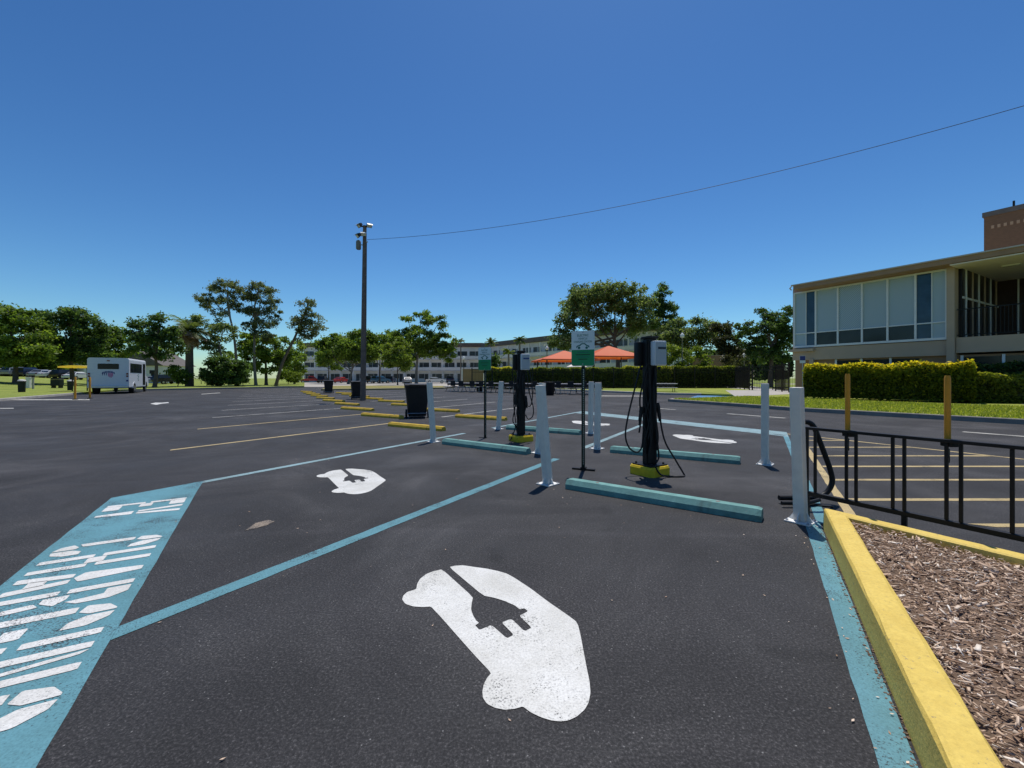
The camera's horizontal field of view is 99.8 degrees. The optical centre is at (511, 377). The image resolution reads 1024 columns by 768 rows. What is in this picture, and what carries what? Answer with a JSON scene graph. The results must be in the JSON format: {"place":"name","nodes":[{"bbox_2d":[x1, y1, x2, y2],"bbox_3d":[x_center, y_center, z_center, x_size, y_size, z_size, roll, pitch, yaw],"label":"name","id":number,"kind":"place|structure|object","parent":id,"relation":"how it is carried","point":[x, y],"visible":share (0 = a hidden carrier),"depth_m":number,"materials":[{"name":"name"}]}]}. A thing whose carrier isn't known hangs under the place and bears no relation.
{"place":"outdoors","nodes":[
{"label":"outdoors","id":0,"kind":"place"},
{"bbox_2d":[0,376,203,392],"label":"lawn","id":1,"kind":"structure","parent":0,"point":[7,385],"depth_m":50.47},
{"bbox_2d":[0,301,64,382],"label":"broad tree","id":2,"kind":"object","parent":1,"relation":"on","point":[34,347],"visible":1,"depth_m":49.04,"materials":[{"name":"green plant"}]},
{"bbox_2d":[83,320,142,358],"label":"broad tree","id":3,"kind":"object","parent":1,"relation":"on","point":[117,341],"visible":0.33,"depth_m":61.46,"materials":[{"name":"green plant"}]},
{"bbox_2d":[0,333,303,376],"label":"woods","id":4,"kind":"object","parent":1,"relation":"on","point":[50,365],"visible":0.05,"depth_m":87.89,"materials":[{"name":"green plant"}]},
{"bbox_2d":[129,351,195,382],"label":"house","id":5,"kind":"structure","parent":1,"relation":"on","point":[162,365],"depth_m":84.00,"materials":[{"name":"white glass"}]},
{"bbox_2d":[0,382,304,397],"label":"lawn","id":6,"kind":"structure","parent":0,"point":[85,391],"depth_m":49.13,"materials":[{"name":"plant"}]},
{"bbox_2d":[33,305,117,384],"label":"broad tree","id":7,"kind":"object","parent":6,"relation":"on","point":[78,348],"visible":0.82,"depth_m":53.84,"materials":[{"name":"green plant"}]},
{"bbox_2d":[116,310,190,386],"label":"broad tree","id":8,"kind":"object","parent":6,"relation":"on","point":[153,337],"visible":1,"depth_m":49.46,"materials":[{"name":"green plant"}]},
{"bbox_2d":[159,364,195,386],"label":"shrub","id":9,"kind":"object","parent":6,"relation":"on","point":[178,376],"visible":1,"depth_m":53.91,"materials":[{"name":"green plant"}]},
{"bbox_2d":[169,314,213,385],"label":"palm tree","id":10,"kind":"object","parent":6,"relation":"on","point":[192,336],"visible":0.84,"depth_m":55.62,"materials":[{"name":"green plant"}]},
{"bbox_2d":[178,313,242,385],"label":"broad tree","id":11,"kind":"object","parent":6,"relation":"on","point":[217,328],"visible":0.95,"depth_m":57.30,"materials":[{"name":"green plant"}]},
{"bbox_2d":[192,277,253,359],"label":"tall pine","id":12,"kind":"object","parent":6,"relation":"on","point":[209,301],"visible":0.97,"depth_m":61.72,"materials":[{"name":"green plant"}]},
{"bbox_2d":[196,355,251,385],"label":"shrub","id":13,"kind":"object","parent":6,"relation":"on","point":[222,373],"visible":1,"depth_m":54.42,"materials":[{"name":"green plant"}]},
{"bbox_2d":[236,280,282,384],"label":"tall pine","id":14,"kind":"object","parent":6,"relation":"on","point":[270,301],"visible":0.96,"depth_m":62.81,"materials":[{"name":"green plant"}]},
{"bbox_2d":[231,331,309,384],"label":"broad tree","id":15,"kind":"object","parent":6,"relation":"on","point":[265,356],"visible":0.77,"depth_m":64.87,"materials":[{"name":"green plant"}]},
{"bbox_2d":[277,369,304,383],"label":"shrub","id":16,"kind":"object","parent":6,"relation":"on","point":[291,376],"visible":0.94,"depth_m":73.10,"materials":[{"name":"green plant"}]},
{"bbox_2d":[284,340,312,383],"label":"broad tree","id":17,"kind":"object","parent":6,"relation":"on","point":[301,344],"visible":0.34,"depth_m":79.60,"materials":[{"name":"green plant"}]},
{"bbox_2d":[274,297,328,385],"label":"leaning tree","id":18,"kind":"object","parent":6,"relation":"on","point":[301,328],"visible":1,"depth_m":59.60,"materials":[{"name":"green plant"}]},
{"bbox_2d":[194,378,794,383],"bbox_3d":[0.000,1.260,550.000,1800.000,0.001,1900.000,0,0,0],"label":"ground","id":19,"kind":"structure","parent":0,"point":[284,380],"depth_m":219.58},
{"bbox_2d":[302,343,483,381],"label":"apartment building","id":20,"kind":"structure","parent":19,"relation":"on","point":[428,368],"depth_m":118.95,"materials":[{"name":"paint"}]},
{"bbox_2d":[689,346,794,381],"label":"woods","id":21,"kind":"object","parent":19,"relation":"on","point":[754,362],"visible":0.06,"depth_m":96.82,"materials":[{"name":"green plant"}]},
{"bbox_2d":[0,387,1023,767],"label":"asphalt lot","id":22,"kind":"structure","parent":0,"point":[700,651],"depth_m":2.66,"materials":[{"name":"asphalt"}]},
{"bbox_2d":[0,392,83,400],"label":"kerb","id":23,"kind":"structure","parent":22,"relation":"on","point":[25,397],"depth_m":26.04,"materials":[{"name":"concrete"}]},
{"bbox_2d":[0,481,202,767],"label":"teal band marking","id":24,"kind":"object","parent":22,"relation":"on","point":[26,743],"visible":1,"depth_m":2.30,"materials":[{"name":"paint"}]},
{"bbox_2d":[0,687,61,730],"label":"stencil letter","id":25,"kind":"object","parent":24,"relation":"on","point":[15,718],"visible":1,"depth_m":1.58,"materials":[{"name":"paint"}]},
{"bbox_2d":[0,641,93,687],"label":"stencil letter","id":26,"kind":"object","parent":24,"relation":"on","point":[35,675],"visible":1,"depth_m":1.80,"materials":[{"name":"paint"}]},
{"bbox_2d":[0,627,103,653],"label":"stencil letter","id":27,"kind":"object","parent":24,"relation":"on","point":[58,638],"visible":1,"depth_m":1.97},
{"bbox_2d":[0,603,116,642],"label":"stencil letter","id":28,"kind":"object","parent":24,"relation":"on","point":[18,634],"visible":1,"depth_m":2.14,"materials":[{"name":"paint"}]},
{"bbox_2d":[0,578,134,615],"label":"stencil letter","id":29,"kind":"object","parent":24,"relation":"on","point":[111,591],"visible":1,"depth_m":2.35,"materials":[{"name":"paint"}]},
{"bbox_2d":[0,565,142,597],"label":"stencil letter","id":30,"kind":"object","parent":24,"relation":"on","point":[35,584],"visible":1,"depth_m":2.56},
{"bbox_2d":[24,545,155,575],"bbox_3d":[-2.746,1.195,2.842,0.591,0.001,0.225,0,0,-30],"label":"stencil letter","id":31,"kind":"object","parent":24,"relation":"on","point":[99,559],"visible":1,"depth_m":2.84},
{"bbox_2d":[50,535,161,556],"bbox_3d":[-2.887,1.195,3.086,0.593,0.001,0.224,0,0,-30],"label":"stencil letter","id":32,"kind":"object","parent":24,"relation":"on","point":[68,553],"visible":1,"depth_m":3.11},
{"bbox_2d":[94,504,182,517],"bbox_3d":[-3.331,1.195,3.855,0.594,0.001,0.220,0,0,-30],"label":"stencil letter","id":33,"kind":"object","parent":24,"relation":"on","point":[129,512],"visible":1,"depth_m":3.86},
{"bbox_2d":[102,497,186,511],"bbox_3d":[-3.462,1.195,4.082,0.593,0.001,0.205,0,0,-30],"label":"stencil letter","id":34,"kind":"object","parent":24,"relation":"on","point":[115,507],"visible":1,"depth_m":4.10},
{"bbox_2d":[87,357,150,393],"bbox_3d":[-32.047,-0.161,35.566,2.640,2.719,7.510,0,0,-30],"label":"shuttle bus","id":35,"kind":"object","parent":22,"relation":"on","point":[115,374],"visible":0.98,"depth_m":32.64,"materials":[{"name":"white metal"}]},
{"bbox_2d":[112,386,298,390],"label":"kerb","id":36,"kind":"structure","parent":22,"relation":"on","point":[214,388],"depth_m":46.49,"materials":[{"name":"concrete"}]},
{"bbox_2d":[202,433,465,482],"bbox_3d":[-2.307,1.198,7.142,0.115,0.001,5.093,0,0,30],"label":"teal line marking","id":37,"kind":"object","parent":22,"relation":"on","point":[318,460],"visible":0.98,"depth_m":6.18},
{"bbox_2d":[111,458,557,639],"bbox_3d":[-0.609,1.198,4.201,0.116,0.001,5.092,0,0,30],"label":"teal line marking","id":38,"kind":"object","parent":22,"relation":"on","point":[136,624],"visible":0.93,"depth_m":2.71,"materials":[{"name":"paint"}]},
{"bbox_2d":[317,469,384,493],"bbox_3d":[-1.871,1.198,5.077,0.650,0.001,1.351,0,0,-34],"label":"ev car symbol","id":39,"kind":"object","parent":22,"relation":"on","point":[373,480],"visible":1,"depth_m":4.99,"materials":[{"name":"white paint"}]},
{"bbox_2d":[355,223,372,400],"bbox_3d":[-7.913,-3.489,22.872,1.076,9.582,0.638,0,0,0],"label":"light pole","id":40,"kind":"object","parent":22,"relation":"on","point":[363,323],"visible":0.98,"depth_m":22.94,"materials":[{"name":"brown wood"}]},
{"bbox_2d":[367,106,1022,239],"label":"overhead wire","id":41,"kind":"object","parent":40,"relation":"attached to","point":[726,183],"visible":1,"depth_m":15.55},
{"bbox_2d":[321,386,454,389],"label":"kerb","id":42,"kind":"object","parent":22,"relation":"on","point":[349,387],"depth_m":50.04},
{"bbox_2d":[404,383,428,417],"bbox_3d":[-2.924,0.682,13.263,0.750,1.034,0.880,0,0,-16],"label":"wheelie bin","id":43,"kind":"object","parent":22,"relation":"on","point":[416,398],"visible":0.8,"depth_m":12.99,"materials":[{"name":"plastic"}]},
{"bbox_2d":[388,422,445,430],"bbox_3d":[-2.303,1.147,10.289,1.850,0.105,0.160,0,0,35],"label":"wheel stop","id":44,"kind":"object","parent":22,"relation":"on","point":[414,426],"visible":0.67,"depth_m":10.21,"materials":[{"name":"concrete"}]},
{"bbox_2d":[426,382,439,442],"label":"bollard post","id":45,"kind":"object","parent":22,"relation":"on","point":[431,412],"visible":1,"depth_m":8.05,"materials":[{"name":"metal"}]},
{"bbox_2d":[478,347,490,437],"bbox_3d":[-0.537,0.293,8.626,0.303,1.812,0.091,0,0,23],"label":"parking sign","id":46,"kind":"object","parent":22,"relation":"on","point":[484,358],"visible":1,"depth_m":8.63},
{"bbox_2d":[442,438,530,454],"bbox_3d":[-0.485,1.147,7.328,1.850,0.105,0.160,0,0,36],"label":"wheel stop","id":47,"kind":"object","parent":22,"relation":"on","point":[491,446],"visible":1,"depth_m":7.19,"materials":[{"name":"concrete"}]},
{"bbox_2d":[402,565,589,720],"bbox_3d":[-0.072,1.198,2.136,0.650,0.001,1.351,0,0,-34],"label":"ev car symbol","id":48,"kind":"object","parent":22,"relation":"on","point":[538,668],"visible":1,"depth_m":1.94,"materials":[{"name":"white paint"}]},
{"bbox_2d":[493,381,503,429],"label":"bollard post","id":49,"kind":"object","parent":22,"relation":"on","point":[499,406],"visible":1,"depth_m":10.07,"materials":[{"name":"metal"}]},
{"bbox_2d":[509,351,533,442],"bbox_3d":[0.150,0.340,8.224,0.436,1.721,0.391,0,0,-31],"label":"charging post","id":50,"kind":"object","parent":22,"relation":"on","point":[520,362],"visible":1,"depth_m":8.17,"materials":[{"name":"black metal"}]},
{"bbox_2d":[506,425,580,434],"bbox_3d":[0.669,1.147,9.613,1.850,0.105,0.160,0,0,33],"label":"wheel stop","id":51,"kind":"object","parent":22,"relation":"on","point":[554,430],"visible":0.57,"depth_m":9.37,"materials":[{"name":"concrete"}]},
{"bbox_2d":[535,385,559,486],"bbox_3d":[0.400,0.638,4.867,0.197,1.122,0.197,0,0,-45],"label":"bollard post","id":52,"kind":"object","parent":22,"relation":"on","point":[544,440],"visible":1,"depth_m":4.83,"materials":[{"name":"metal"}]},
{"bbox_2d":[458,387,700,394],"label":"kerb","id":53,"kind":"structure","parent":22,"relation":"on","point":[659,393],"depth_m":34.10,"materials":[{"name":"concrete"}]},
{"bbox_2d":[571,330,594,470],"bbox_3d":[0.932,0.293,5.620,0.305,1.812,0.074,0,0,24],"label":"parking sign","id":54,"kind":"object","parent":22,"relation":"on","point":[582,349],"visible":1,"depth_m":5.60,"materials":[{"name":"metal"}]},
{"bbox_2d":[585,382,593,433],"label":"bollard post","id":55,"kind":"object","parent":22,"relation":"on","point":[590,406],"visible":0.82,"depth_m":9.29,"materials":[{"name":"metal"}]},
{"bbox_2d":[589,383,604,449],"bbox_3d":[1.438,0.638,7.301,0.190,1.123,0.190,0,0,43],"label":"bollard post","id":56,"kind":"object","parent":22,"relation":"on","point":[597,420],"visible":1,"depth_m":7.27,"materials":[{"name":"metal"}]},
{"bbox_2d":[625,336,684,477],"bbox_3d":[1.741,0.340,5.301,0.488,1.722,0.570,0,0,-38],"label":"charging post","id":57,"kind":"object","parent":22,"relation":"on","point":[649,354],"visible":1,"depth_m":5.33,"materials":[{"name":"black metal"}]},
{"bbox_2d":[565,478,762,521],"bbox_3d":[1.366,1.147,4.183,1.850,0.105,0.160,0,0,36],"label":"wheel stop","id":58,"kind":"object","parent":22,"relation":"on","point":[723,508],"visible":1,"depth_m":4.03,"materials":[{"name":"concrete"}]},
{"bbox_2d":[610,446,740,464],"bbox_3d":[2.404,1.147,6.513,1.850,0.105,0.160,0,0,31],"label":"wheel stop","id":59,"kind":"object","parent":22,"relation":"on","point":[716,458],"visible":0.94,"depth_m":6.33,"materials":[{"name":"concrete"}]},
{"bbox_2d":[574,411,788,436],"bbox_3d":[4.086,1.197,12.207,0.763,0.001,7.496,0,0,-30],"label":"teal band marking","id":60,"kind":"object","parent":22,"relation":"on","point":[777,433],"visible":0.7,"depth_m":10.87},
{"bbox_2d":[673,434,736,442],"bbox_3d":[3.728,1.198,8.506,0.650,0.001,1.351,0,0,-34],"label":"ev car symbol","id":61,"kind":"object","parent":22,"relation":"on","point":[689,437],"visible":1,"depth_m":8.39,"materials":[{"name":"white paint"}]},
{"bbox_2d":[756,384,773,465],"bbox_3d":[3.505,0.638,5.970,0.190,1.122,0.190,0,0,42],"label":"bollard post","id":62,"kind":"object","parent":22,"relation":"on","point":[764,460],"visible":1,"depth_m":5.94,"materials":[{"name":"metal"}]},
{"bbox_2d":[784,387,817,526],"bbox_3d":[2.411,0.637,3.596,0.190,1.123,0.190,0,0,-38],"label":"bollard post","id":63,"kind":"object","parent":22,"relation":"on","point":[799,515],"visible":1,"depth_m":3.56,"materials":[{"name":"metal"}]},
{"bbox_2d":[778,419,834,507],"bbox_3d":[2.794,0.797,4.062,0.582,0.802,0.163,0,0,0],"label":"bike rack","id":64,"kind":"object","parent":22,"relation":"on","point":[831,484],"visible":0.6,"depth_m":4.10,"materials":[{"name":"black metal"}]},
{"bbox_2d":[809,448,855,514],"bbox_3d":[4.495,1.198,6.424,0.086,0.001,6.141,0,0,30],"label":"hatch edge marking","id":65,"kind":"object","parent":22,"relation":"on","point":[846,508],"visible":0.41,"depth_m":4.67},
{"bbox_2d":[668,399,1023,424],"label":"kerb","id":66,"kind":"structure","parent":22,"relation":"on","point":[941,417],"depth_m":13.52,"materials":[{"name":"concrete"}]},
{"bbox_2d":[783,436,917,767],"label":"teal kerb marking","id":67,"kind":"object","parent":22,"relation":"on","point":[893,749],"visible":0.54,"depth_m":1.78,"materials":[{"name":"paint"}]},
{"bbox_2d":[821,530,917,766],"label":"gutter grit","id":68,"kind":"object","parent":22,"relation":"on","point":[876,672],"visible":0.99,"depth_m":1.83,"materials":[{"name":"soil"}]},
{"bbox_2d":[805,426,1023,541],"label":"metal railing","id":69,"kind":"object","parent":22,"relation":"on","point":[904,513],"visible":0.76,"depth_m":3.13,"materials":[{"name":"metal"}]},
{"bbox_2d":[842,374,853,450],"bbox_3d":[2.708,0.276,3.467,0.060,0.621,0.075,0,0,0],"label":"marker post","id":70,"kind":"object","parent":69,"relation":"attached to","point":[847,401],"visible":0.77,"depth_m":3.47,"materials":[{"name":"yellow metal"}]},
{"bbox_2d":[940,375,958,462],"bbox_3d":[3.001,0.285,2.959,0.060,0.604,0.075,0,0,0],"label":"marker post","id":71,"kind":"object","parent":69,"relation":"attached to","point":[947,406],"visible":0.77,"depth_m":2.96,"materials":[{"name":"yellow metal"}]},
{"bbox_2d":[823,508,1023,767],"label":"yellow kerb","id":72,"kind":"structure","parent":22,"relation":"on","point":[943,729],"depth_m":1.65,"materials":[{"name":"paint"}]},
{"bbox_2d":[835,479,1023,480],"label":"hatch line marking","id":73,"kind":"object","parent":22,"relation":"on","point":[932,479],"visible":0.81,"depth_m":5.09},
{"bbox_2d":[848,498,1023,500],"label":"hatch line marking","id":74,"kind":"object","parent":22,"relation":"on","point":[940,499],"visible":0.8,"depth_m":4.25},
{"bbox_2d":[0,0,1023,377],"label":"sky","id":75,"kind":"structure","parent":0,"point":[152,152],"materials":[{"name":"blue"}]},
{"bbox_2d":[304,382,774,386],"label":"road","id":76,"kind":"structure","parent":0,"point":[312,384],"depth_m":79.22,"materials":[{"name":"asphalt"}]},
{"bbox_2d":[313,349,344,379],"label":"broad tree","id":77,"kind":"object","parent":76,"relation":"on","point":[323,363],"visible":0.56,"depth_m":95.44,"materials":[{"name":"green plant"}]},
{"bbox_2d":[307,328,383,383],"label":"broad tree","id":78,"kind":"object","parent":76,"relation":"on","point":[340,348],"visible":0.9,"depth_m":86.93,"materials":[{"name":"green plant"}]},
{"bbox_2d":[377,336,414,384],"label":"broad tree","id":79,"kind":"object","parent":76,"relation":"on","point":[393,355],"visible":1,"depth_m":73.20,"materials":[{"name":"green plant"}]},
{"bbox_2d":[386,309,458,382],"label":"broad tree","id":80,"kind":"object","parent":76,"relation":"on","point":[445,349],"visible":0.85,"depth_m":91.09,"materials":[{"name":"green plant"}]},
{"bbox_2d":[481,326,685,367],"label":"apartment building","id":81,"kind":"structure","parent":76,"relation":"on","point":[534,348],"depth_m":96.39,"materials":[{"name":"white concrete"}]},
{"bbox_2d":[483,383,794,395],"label":"verge","id":82,"kind":"structure","parent":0,"point":[664,390],"depth_m":37.45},
{"bbox_2d":[461,369,482,385],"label":"board wall","id":83,"kind":"structure","parent":82,"relation":"on","point":[465,375],"depth_m":60.02,"materials":[{"name":"brown wood"}]},
{"bbox_2d":[486,366,516,388],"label":"long hedge","id":84,"kind":"object","parent":82,"relation":"on","point":[501,375],"visible":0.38,"depth_m":46.86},
{"bbox_2d":[531,351,600,367],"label":"shade canopy","id":85,"kind":"object","parent":82,"relation":"on","point":[563,356],"visible":0.53,"depth_m":52.16,"materials":[{"name":"orange fabric"}]},
{"bbox_2d":[526,366,623,387],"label":"long hedge","id":86,"kind":"object","parent":82,"relation":"on","point":[563,376],"visible":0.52,"depth_m":46.44,"materials":[{"name":"plant"}]},
{"bbox_2d":[544,277,662,367],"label":"live oak","id":87,"kind":"object","parent":82,"relation":"on","point":[612,295],"visible":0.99,"depth_m":64.88,"materials":[{"name":"green plant"}]},
{"bbox_2d":[471,368,735,387],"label":"metal fence","id":88,"kind":"object","parent":82,"relation":"on","point":[633,369],"visible":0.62,"depth_m":45.19,"materials":[{"name":"metal"}]},
{"bbox_2d":[594,346,633,367],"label":"shade canopy","id":89,"kind":"object","parent":82,"relation":"on","point":[608,353],"visible":0.62,"depth_m":53.13,"materials":[{"name":"orange fabric"}]},
{"bbox_2d":[622,365,671,387],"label":"long hedge","id":90,"kind":"object","parent":82,"relation":"on","point":[664,376],"visible":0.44,"depth_m":46.44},
{"bbox_2d":[645,281,682,333],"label":"pointed conifer","id":91,"kind":"object","parent":82,"relation":"on","point":[664,306],"visible":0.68,"depth_m":73.13,"materials":[{"name":"green plant"}]},
{"bbox_2d":[666,342,693,366],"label":"shrub","id":92,"kind":"object","parent":82,"relation":"on","point":[674,356],"visible":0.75,"depth_m":49.38,"materials":[{"name":"green plant"}]},
{"bbox_2d":[650,312,721,365],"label":"broad tree","id":93,"kind":"object","parent":82,"relation":"on","point":[673,330],"visible":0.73,"depth_m":61.11,"materials":[{"name":"green plant"}]},
{"bbox_2d":[683,344,714,365],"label":"shrub","id":94,"kind":"object","parent":82,"relation":"on","point":[699,354],"visible":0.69,"depth_m":50.83,"materials":[{"name":"green plant"}]},
{"bbox_2d":[670,365,735,387],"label":"long hedge","id":95,"kind":"object","parent":82,"relation":"on","point":[705,377],"visible":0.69,"depth_m":46.43,"materials":[{"name":"plant"}]},
{"bbox_2d":[707,320,751,366],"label":"broad tree","id":96,"kind":"object","parent":82,"relation":"on","point":[724,332],"visible":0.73,"depth_m":57.13,"materials":[{"name":"green plant"}]},
{"bbox_2d":[718,353,755,386],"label":"shrub","id":97,"kind":"object","parent":82,"relation":"on","point":[725,360],"visible":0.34,"depth_m":49.27,"materials":[{"name":"green plant"}]},
{"bbox_2d":[733,305,793,386],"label":"live oak","id":98,"kind":"object","parent":82,"relation":"on","point":[779,344],"visible":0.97,"depth_m":51.58,"materials":[{"name":"green plant"}]},
{"bbox_2d":[726,390,788,395],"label":"footpath","id":99,"kind":"structure","parent":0,"point":[749,392],"depth_m":31.98,"materials":[{"name":"concrete"}]},
{"bbox_2d":[752,364,784,390],"bbox_3d":[22.100,-0.055,37.250,0.090,2.270,2.574,0,0,-40],"label":"metal fence","id":100,"kind":"object","parent":99,"relation":"on","point":[767,369],"visible":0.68,"depth_m":37.25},
{"bbox_2d":[775,362,789,391],"bbox_3d":[21.300,-0.055,34.000,0.090,2.270,3.885,0,0,18],"label":"metal fence","id":101,"kind":"object","parent":99,"relation":"on","point":[779,377],"visible":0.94,"depth_m":33.97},
{"bbox_2d":[667,388,1023,418],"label":"lawn","id":102,"kind":"structure","parent":0,"point":[717,390],"depth_m":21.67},
{"bbox_2d":[736,365,749,389],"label":"metal fence","id":103,"kind":"object","parent":102,"relation":"on","point":[742,377],"visible":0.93,"depth_m":41.00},
{"bbox_2d":[802,358,976,402],"bbox_3d":[18.052,0.081,20.990,2.076,1.993,6.327,0,0,-42],"label":"clipped hedge","id":104,"kind":"object","parent":102,"relation":"on","point":[916,380],"visible":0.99,"depth_m":20.06,"materials":[{"name":"green plant"}]},
{"bbox_2d":[788,200,1023,399],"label":"office building","id":105,"kind":"structure","parent":102,"relation":"on","point":[964,307],"depth_m":23.65,"materials":[{"name":"beige concrete"}]},
{"bbox_2d":[793,269,945,347],"bbox_3d":[20.228,-3.750,24.972,0.120,3.600,7.314,0,0,-30],"label":"window frame","id":106,"kind":"structure","parent":105,"relation":"in","point":[910,307],"depth_m":24.44,"materials":[{"name":"metal"}]},
{"bbox_2d":[960,355,1000,364],"bbox_3d":[22.780,-0.375,20.938,0.095,1.510,1.389,0,0,-30],"label":"window","id":107,"kind":"structure","parent":105,"relation":"in","point":[980,359],"depth_m":20.83,"materials":[{"name":"black glass"}]},
{"bbox_2d":[949,360,1023,374],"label":"clipped hedge","id":108,"kind":"object","parent":102,"relation":"on","point":[1006,367],"visible":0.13,"depth_m":19.88,"materials":[{"name":"green plant"}]},
{"bbox_2d":[958,371,1023,403],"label":"clipped hedge","id":109,"kind":"object","parent":102,"relation":"on","point":[995,387],"visible":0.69,"depth_m":18.40,"materials":[{"name":"plant"}]},
{"bbox_2d":[852,521,1023,767],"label":"bark chips","id":110,"kind":"object","parent":0,"point":[1018,626],"visible":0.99,"depth_m":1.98,"materials":[{"name":"wood"}]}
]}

